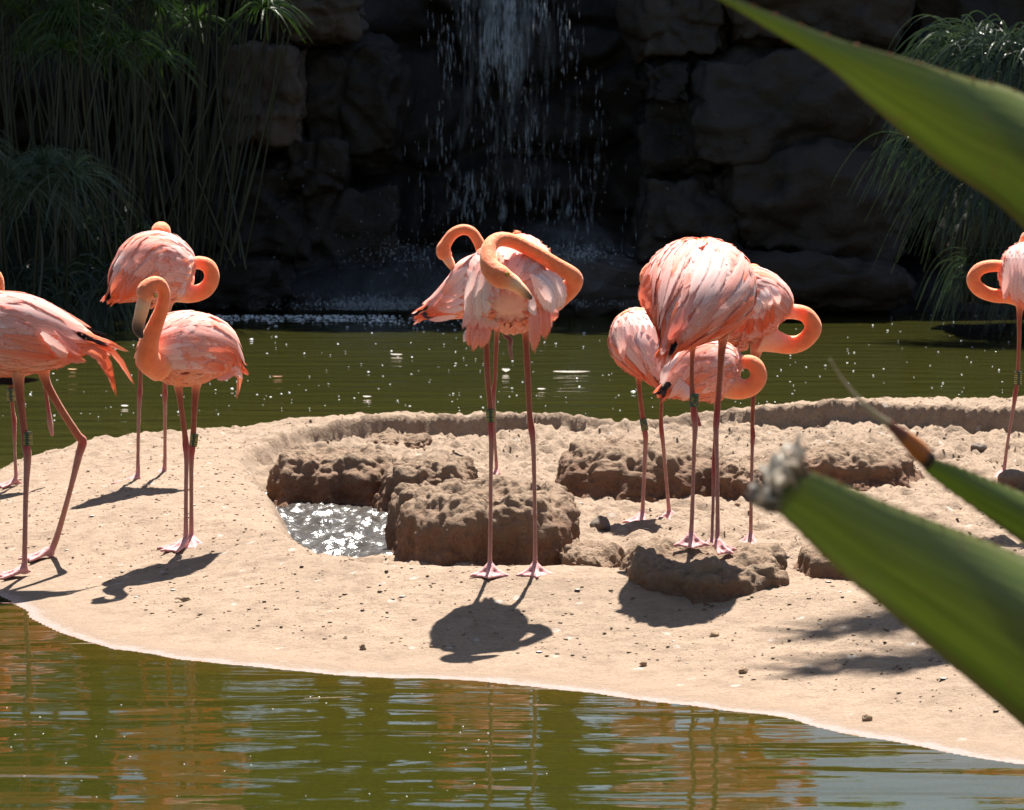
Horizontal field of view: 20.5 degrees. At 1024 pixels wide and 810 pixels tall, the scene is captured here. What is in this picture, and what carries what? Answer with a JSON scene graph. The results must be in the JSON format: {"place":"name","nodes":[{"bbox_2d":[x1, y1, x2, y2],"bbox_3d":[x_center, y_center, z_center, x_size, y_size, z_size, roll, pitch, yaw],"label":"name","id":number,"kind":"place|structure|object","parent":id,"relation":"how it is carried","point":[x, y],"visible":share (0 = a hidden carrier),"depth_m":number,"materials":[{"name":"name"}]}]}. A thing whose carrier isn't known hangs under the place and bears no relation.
{"place":"outdoors","nodes":[
{"label":"outdoors","id":0,"kind":"place"},
{"bbox_2d":[72,251,614,319],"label":"ground","id":1,"kind":"structure","parent":0,"point":[566,257],"depth_m":25.00,"materials":[{"name":"soil"}]},
{"bbox_2d":[0,0,57,277],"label":"papyrus clump","id":2,"kind":"object","parent":1,"relation":"on","point":[1,208],"visible":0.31,"depth_m":21.73,"materials":[{"name":"green plant"}]},
{"bbox_2d":[0,130,149,307],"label":"papyrus clump","id":3,"kind":"object","parent":1,"relation":"on","point":[46,160],"visible":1,"depth_m":20.71,"materials":[{"name":"green plant"}]},
{"bbox_2d":[0,198,186,333],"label":"sedge clump","id":4,"kind":"object","parent":1,"relation":"on","point":[84,290],"visible":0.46,"depth_m":21.29,"materials":[{"name":"green plant"}]},
{"bbox_2d":[0,0,206,314],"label":"papyrus clump","id":5,"kind":"object","parent":1,"relation":"on","point":[70,22],"visible":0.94,"depth_m":21.33,"materials":[{"name":"green plant"}]},
{"bbox_2d":[0,0,278,282],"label":"papyrus clump","id":6,"kind":"object","parent":1,"relation":"on","point":[170,127],"visible":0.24,"depth_m":23.27,"materials":[{"name":"green plant"}]},
{"bbox_2d":[79,0,317,304],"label":"papyrus clump","id":7,"kind":"object","parent":1,"relation":"on","point":[136,7],"visible":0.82,"depth_m":22.07,"materials":[{"name":"green plant"}]},
{"bbox_2d":[125,0,298,270],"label":"papyrus clump","id":8,"kind":"object","parent":1,"relation":"on","point":[225,231],"visible":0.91,"depth_m":22.48,"materials":[{"name":"green plant"}]},
{"bbox_2d":[720,0,1023,726],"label":"agave plant","id":9,"kind":"object","parent":1,"relation":"on","point":[953,597],"visible":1,"depth_m":2.42,"materials":[{"name":"green plant"}]},
{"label":"boulder","id":10,"kind":"object","parent":1,"relation":"on","visible":0},
{"bbox_2d":[183,147,313,261],"bbox_3d":[-2.199,-1.726,24.042,1.195,0.994,1.060,0,5,0],"label":"boulder","id":11,"kind":"object","parent":10,"relation":"on","point":[280,227],"visible":0.36,"depth_m":23.59,"materials":[{"name":"grey stone"}]},
{"bbox_2d":[0,0,1016,311],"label":"cliff","id":12,"kind":"structure","parent":0,"point":[522,116],"depth_m":25.05,"materials":[{"name":"grey stone"}]},
{"bbox_2d":[217,40,308,152],"bbox_3d":[-2.073,-2.584,23.841,0.779,0.946,1.142,0,5,0],"label":"boulder","id":13,"kind":"object","parent":12,"relation":"attached to","point":[288,126],"visible":0.66,"depth_m":23.34,"materials":[{"name":"grey stone"}]},
{"bbox_2d":[259,0,368,48],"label":"boulder","id":14,"kind":"object","parent":12,"relation":"attached to","point":[340,22],"visible":0.74,"depth_m":23.47,"materials":[{"name":"grey stone"}]},
{"bbox_2d":[293,183,400,272],"bbox_3d":[-1.422,-1.504,24.082,0.992,0.759,0.934,0,5,0],"label":"boulder","id":15,"kind":"object","parent":12,"relation":"on","point":[353,226],"visible":0.84,"depth_m":23.69,"materials":[{"name":"grey stone"}]},
{"bbox_2d":[278,136,353,196],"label":"boulder","id":16,"kind":"object","parent":15,"relation":"on","point":[321,167],"visible":0.92,"depth_m":23.53,"materials":[{"name":"grey stone"}]},
{"bbox_2d":[303,32,416,175],"bbox_3d":[-1.326,-2.592,24.314,1.024,1.257,1.084,0,5,0],"label":"boulder","id":17,"kind":"object","parent":12,"relation":"on","point":[361,97],"visible":0.81,"depth_m":23.87,"materials":[{"name":"grey stone"}]},
{"bbox_2d":[638,56,692,104],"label":"boulder","id":18,"kind":"object","parent":12,"relation":"on","point":[662,79],"visible":0.93,"depth_m":23.67,"materials":[{"name":"grey stone"}]},
{"bbox_2d":[615,0,732,63],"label":"boulder","id":19,"kind":"object","parent":18,"relation":"on","point":[651,30],"visible":0.89,"depth_m":23.71,"materials":[{"name":"grey stone"}]},
{"bbox_2d":[557,249,916,315],"bbox_3d":[1.817,-1.000,23.645,3.114,0.620,1.354,0,5,0],"label":"boulder","id":20,"kind":"object","parent":12,"relation":"on","point":[810,279],"visible":0.59,"depth_m":23.09,"materials":[{"name":"grey stone"}]},
{"bbox_2d":[631,172,743,262],"bbox_3d":[1.483,-1.562,24.018,0.951,0.842,1.022,0,5,0],"label":"boulder","id":21,"kind":"object","parent":20,"relation":"on","point":[668,211],"visible":0.73,"depth_m":23.62,"materials":[{"name":"grey stone"}]},
{"bbox_2d":[630,99,722,179],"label":"boulder","id":22,"kind":"object","parent":21,"relation":"on","point":[659,131],"visible":0.66,"depth_m":23.86,"materials":[{"name":"grey stone"}]},
{"bbox_2d":[712,136,915,262],"bbox_3d":[2.520,-1.689,23.982,1.752,1.196,1.446,0,5,0],"label":"boulder","id":23,"kind":"object","parent":20,"relation":"on","point":[791,198],"visible":0.62,"depth_m":23.40,"materials":[{"name":"grey stone"}]},
{"bbox_2d":[679,43,902,167],"bbox_3d":[2.359,-2.532,23.927,1.969,1.046,1.332,0,5,0],"label":"boulder","id":24,"kind":"object","parent":23,"relation":"on","point":[749,104],"visible":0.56,"depth_m":23.41,"materials":[{"name":"grey stone"}]},
{"bbox_2d":[724,0,914,53],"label":"boulder","id":25,"kind":"object","parent":24,"relation":"on","point":[877,25],"visible":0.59,"depth_m":23.56,"materials":[{"name":"grey stone"}]},
{"bbox_2d":[892,0,1023,233],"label":"boulder","id":26,"kind":"object","parent":12,"relation":"on","point":[1010,12],"visible":0.1,"depth_m":23.91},
{"bbox_2d":[0,306,1023,809],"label":"pond water","id":27,"kind":"structure","parent":0,"point":[180,734],"depth_m":6.88,"materials":[{"name":"green liquid"}]},
{"bbox_2d":[15,314,1009,796],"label":"foam bubbles","id":28,"kind":"object","parent":27,"relation":"on","point":[347,326],"visible":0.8,"depth_m":22.68},
{"bbox_2d":[916,237,1023,338],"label":"sedge clump","id":29,"kind":"object","parent":27,"relation":"in","point":[973,260],"visible":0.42,"depth_m":20.54,"materials":[{"name":"green plant"}]},
{"bbox_2d":[934,183,1023,316],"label":"boulder","id":30,"kind":"object","parent":27,"relation":"on","point":[946,251],"visible":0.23,"depth_m":20.86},
{"bbox_2d":[832,120,1023,292],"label":"sedge clump","id":31,"kind":"object","parent":30,"relation":"on","point":[948,176],"visible":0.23,"depth_m":20.14,"materials":[{"name":"green plant"}]},
{"bbox_2d":[979,71,1023,90],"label":"boulder","id":32,"kind":"object","parent":30,"relation":"on","point":[1009,81],"visible":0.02,"depth_m":20.67,"materials":[{"name":"grey stone"}]},
{"bbox_2d":[863,10,1023,165],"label":"sedge clump","id":33,"kind":"object","parent":32,"relation":"on","point":[985,52],"visible":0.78,"depth_m":20.20,"materials":[{"name":"green plant"}]},
{"bbox_2d":[0,396,1023,763],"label":"island","id":34,"kind":"structure","parent":0,"point":[56,592],"depth_m":8.17,"materials":[{"name":"beige sand"}]},
{"bbox_2d":[0,272,60,488],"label":"flamingo","id":35,"kind":"object","parent":34,"relation":"on","point":[11,399],"visible":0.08,"depth_m":11.03},
{"bbox_2d":[0,291,133,578],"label":"flamingo","id":36,"kind":"object","parent":34,"relation":"on","point":[41,337],"visible":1,"depth_m":8.82},
{"bbox_2d":[140,485,176,491],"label":"mud mound","id":37,"kind":"object","parent":34,"relation":"on","point":[149,487],"visible":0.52,"depth_m":10.21,"materials":[{"name":"beige soil"}]},
{"bbox_2d":[101,222,219,484],"bbox_3d":[-1.334,-0.189,10.427,0.400,0.967,0.364,5,7,42],"label":"flamingo","id":38,"kind":"object","parent":34,"relation":"on","point":[167,256],"visible":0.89,"depth_m":10.32},
{"bbox_2d":[178,597,191,601],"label":"clod","id":39,"kind":"object","parent":34,"relation":"on","point":[183,599],"visible":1,"depth_m":8.25,"materials":[{"name":"beige soil"}]},
{"bbox_2d":[132,276,248,552],"bbox_3d":[-1.057,0.023,8.998,0.255,0.886,0.521,4,7,38],"label":"flamingo","id":40,"kind":"object","parent":34,"relation":"on","point":[181,349],"visible":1,"depth_m":8.92},
{"bbox_2d":[265,491,392,557],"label":"mud pool","id":41,"kind":"structure","parent":34,"relation":"on","point":[344,529],"depth_m":9.99,"materials":[{"name":"grey liquid"}]},
{"bbox_2d":[266,443,397,507],"bbox_3d":[-0.668,0.329,10.998,0.703,0.349,0.766,0,5,0],"label":"mud mound","id":42,"kind":"object","parent":34,"relation":"on","point":[303,472],"visible":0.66,"depth_m":10.74,"materials":[{"name":"brown soil"}]},
{"bbox_2d":[359,644,365,649],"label":"clod","id":43,"kind":"object","parent":34,"relation":"on","point":[362,647],"visible":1,"depth_m":7.55,"materials":[{"name":"brown soil"}]},
{"bbox_2d":[366,427,432,448],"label":"mud mound","id":44,"kind":"object","parent":34,"relation":"on","point":[389,436],"visible":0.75,"depth_m":12.29,"materials":[{"name":"brown soil"}]},
{"bbox_2d":[384,480,430,552],"bbox_3d":[-0.271,0.447,9.512,0.362,0.381,0.587,0,5,0],"label":"mud mound","id":45,"kind":"object","parent":34,"relation":"on","point":[402,493],"visible":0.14,"depth_m":9.41,"materials":[{"name":"brown soil"}]},
{"bbox_2d":[372,452,477,511],"bbox_3d":[-0.302,0.341,10.640,0.458,0.309,0.614,0,5,0],"label":"mud mound","id":46,"kind":"object","parent":34,"relation":"on","point":[434,470],"visible":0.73,"depth_m":10.47,"materials":[{"name":"brown soil"}]},
{"bbox_2d":[412,224,512,474],"bbox_3d":[-0.160,-0.211,11.171,0.481,1.004,0.272,0,5,0],"label":"flamingo","id":47,"kind":"object","parent":34,"relation":"on","point":[445,301],"visible":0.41,"depth_m":11.09},
{"bbox_2d":[392,473,580,566],"bbox_3d":[-0.090,0.438,9.151,0.765,0.393,0.991,0,5,0],"label":"mud mound","id":48,"kind":"object","parent":34,"relation":"on","point":[445,523],"visible":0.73,"depth_m":8.80,"materials":[{"name":"brown soil"}]},
{"bbox_2d":[2,397,1011,715],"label":"dirt crumbs","id":49,"kind":"object","parent":34,"relation":"on","point":[546,475],"visible":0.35,"depth_m":9.74,"materials":[{"name":"brown soil"}]},
{"bbox_2d":[0,412,1013,684],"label":"white droppings","id":50,"kind":"object","parent":34,"relation":"on","point":[644,528],"visible":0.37,"depth_m":7.97,"materials":[{"name":"white"}]},
{"bbox_2d":[0,397,1023,716],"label":"sand grit","id":51,"kind":"object","parent":34,"relation":"on","point":[428,575],"visible":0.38,"depth_m":8.96,"materials":[{"name":"brown sand"}]},
{"bbox_2d":[462,230,582,578],"bbox_3d":[-0.006,-0.004,8.122,0.346,0.993,0.494,-2,6,-24],"label":"flamingo","id":52,"kind":"object","parent":34,"relation":"on","point":[514,284],"visible":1,"depth_m":7.96},
{"bbox_2d":[559,538,624,567],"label":"mud mound","id":53,"kind":"object","parent":34,"relation":"on","point":[577,552],"visible":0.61,"depth_m":8.73,"materials":[{"name":"brown soil"}]},
{"bbox_2d":[590,515,610,530],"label":"stone","id":54,"kind":"object","parent":34,"relation":"on","point":[600,522],"visible":0.7,"depth_m":9.61,"materials":[{"name":"grey stone"}]},
{"bbox_2d":[607,307,674,522],"bbox_3d":[0.474,0.036,9.898,0.280,0.755,0.410,0,5,0],"label":"flamingo","id":55,"kind":"object","parent":34,"relation":"on","point":[632,341],"visible":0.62,"depth_m":9.80},
{"bbox_2d":[555,436,727,502],"bbox_3d":[0.497,0.299,10.797,0.856,0.345,0.959,0,5,0],"label":"mud mound","id":56,"kind":"object","parent":34,"relation":"on","point":[601,469],"visible":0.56,"depth_m":10.50,"materials":[{"name":"brown soil"}]},
{"bbox_2d":[639,660,646,665],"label":"stone","id":57,"kind":"object","parent":34,"relation":"on","point":[643,663],"visible":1,"depth_m":7.32,"materials":[{"name":"brown stone"}]},
{"bbox_2d":[619,536,788,605],"bbox_3d":[0.553,0.537,8.123,0.620,0.262,0.720,0,5,0],"label":"mud mound","id":58,"kind":"object","parent":34,"relation":"on","point":[704,575],"visible":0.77,"depth_m":7.94,"materials":[{"name":"brown soil"}]},
{"bbox_2d":[638,237,757,554],"bbox_3d":[0.540,-0.032,8.250,0.355,0.913,0.575,0,5,0],"label":"flamingo","id":59,"kind":"object","parent":58,"relation":"on","point":[694,293],"visible":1,"depth_m":8.08},
{"bbox_2d":[653,341,766,542],"bbox_3d":[0.633,0.129,9.198,0.343,0.694,0.224,-2,5,-20],"label":"flamingo","id":60,"kind":"object","parent":34,"relation":"on","point":[674,376],"visible":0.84,"depth_m":9.11},
{"bbox_2d":[709,631,719,636],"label":"clod","id":61,"kind":"object","parent":34,"relation":"on","point":[713,634],"visible":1,"depth_m":7.53,"materials":[{"name":"beige soil"}]},
{"bbox_2d":[738,667,747,673],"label":"clod","id":62,"kind":"object","parent":34,"relation":"on","point":[744,670],"visible":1,"depth_m":7.18,"materials":[{"name":"brown soil"}]},
{"bbox_2d":[719,454,775,501],"bbox_3d":[0.906,0.340,10.500,0.358,0.296,0.569,0,5,0],"label":"mud mound","id":63,"kind":"object","parent":34,"relation":"on","point":[734,479],"visible":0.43,"depth_m":10.41,"materials":[{"name":"brown soil"}]},
{"bbox_2d":[728,264,821,543],"bbox_3d":[0.781,0.000,9.379,0.410,0.928,0.299,4,6,37],"label":"flamingo","id":64,"kind":"object","parent":34,"relation":"on","point":[775,306],"visible":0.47,"depth_m":9.31},
{"bbox_2d":[792,543,848,580],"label":"mud mound","id":65,"kind":"object","parent":34,"relation":"on","point":[811,563],"visible":0.16,"depth_m":8.11,"materials":[{"name":"brown soil"}]},
{"bbox_2d":[790,441,924,490],"bbox_3d":[1.330,0.284,11.158,0.623,0.270,0.683,0,5,0],"label":"mud mound","id":66,"kind":"object","parent":34,"relation":"on","point":[859,466],"visible":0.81,"depth_m":10.92,"materials":[{"name":"brown soil"}]},
{"bbox_2d":[862,714,872,720],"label":"clod","id":67,"kind":"object","parent":34,"relation":"on","point":[866,717],"visible":1,"depth_m":6.68,"materials":[{"name":"brown soil"}]},
{"bbox_2d":[970,442,986,451],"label":"stone","id":68,"kind":"object","parent":34,"relation":"on","point":[978,446],"visible":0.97,"depth_m":12.05,"materials":[{"name":"grey stone"}]},
{"bbox_2d":[966,233,1023,476],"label":"flamingo","id":69,"kind":"object","parent":34,"relation":"on","point":[1008,267],"visible":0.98,"depth_m":11.05},
{"bbox_2d":[997,469,1023,492],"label":"mud mound","id":70,"kind":"object","parent":34,"relation":"on","point":[1014,478],"visible":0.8,"depth_m":10.77,"materials":[{"name":"brown soil"}]},
{"bbox_2d":[553,371,588,371],"bbox_3d":[0.363,-0.201,17.122,0.226,0.009,0.036,0,5,0],"label":"floating feather","id":71,"kind":"object","parent":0,"point":[570,371],"visible":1,"depth_m":17.11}
]}

